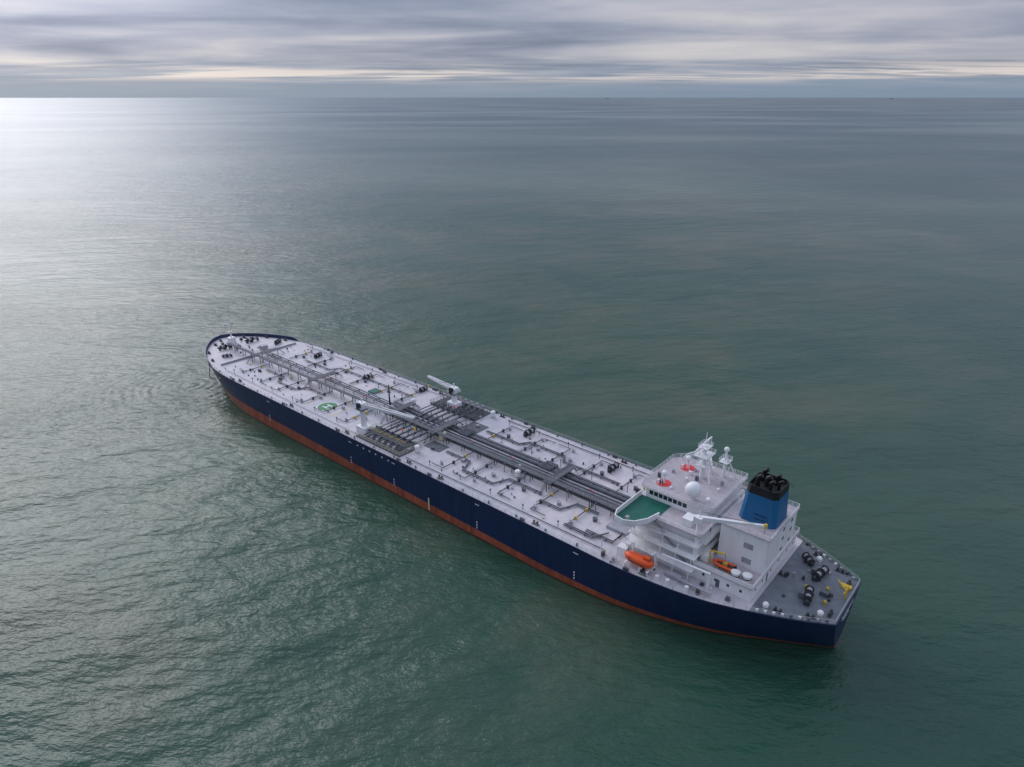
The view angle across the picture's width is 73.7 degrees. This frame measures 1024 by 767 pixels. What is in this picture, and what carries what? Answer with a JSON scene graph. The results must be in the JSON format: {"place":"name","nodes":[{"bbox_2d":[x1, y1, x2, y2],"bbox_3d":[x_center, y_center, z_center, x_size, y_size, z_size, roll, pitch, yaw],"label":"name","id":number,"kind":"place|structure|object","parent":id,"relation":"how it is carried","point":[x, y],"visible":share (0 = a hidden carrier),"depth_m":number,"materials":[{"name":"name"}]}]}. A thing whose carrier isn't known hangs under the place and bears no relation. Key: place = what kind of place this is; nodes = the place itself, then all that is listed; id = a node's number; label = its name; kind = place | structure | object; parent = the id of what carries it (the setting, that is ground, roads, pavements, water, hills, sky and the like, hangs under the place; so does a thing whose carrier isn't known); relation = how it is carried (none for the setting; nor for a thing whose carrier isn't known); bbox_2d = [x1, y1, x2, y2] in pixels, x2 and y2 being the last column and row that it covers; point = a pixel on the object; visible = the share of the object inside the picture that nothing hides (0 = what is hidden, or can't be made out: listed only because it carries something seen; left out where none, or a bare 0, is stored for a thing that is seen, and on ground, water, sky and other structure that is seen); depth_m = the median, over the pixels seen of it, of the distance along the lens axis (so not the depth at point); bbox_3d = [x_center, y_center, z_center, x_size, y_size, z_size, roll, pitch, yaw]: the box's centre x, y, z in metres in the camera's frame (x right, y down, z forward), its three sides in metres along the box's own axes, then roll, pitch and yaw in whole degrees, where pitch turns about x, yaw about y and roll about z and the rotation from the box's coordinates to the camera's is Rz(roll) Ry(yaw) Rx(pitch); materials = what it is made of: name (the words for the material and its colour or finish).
{"place":"outdoors","nodes":[
{"label":"outdoors","id":0,"kind":"place"},
{"bbox_2d":[0,98,1023,766],"bbox_3d":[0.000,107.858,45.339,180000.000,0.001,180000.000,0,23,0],"label":"sea","id":1,"kind":"structure","parent":0,"point":[818,302],"depth_m":282.26,"materials":[{"name":"liquid"}]},
{"bbox_2d":[205,317,860,647],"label":"oil tanker","id":2,"kind":"object","parent":1,"relation":"on","point":[697,539],"visible":0.99,"depth_m":186.94,"materials":[{"name":"paint"}]},
{"bbox_2d":[0,0,1023,97],"label":"sky","id":3,"kind":"structure","parent":0,"point":[49,48],"materials":[{"name":"grey"}]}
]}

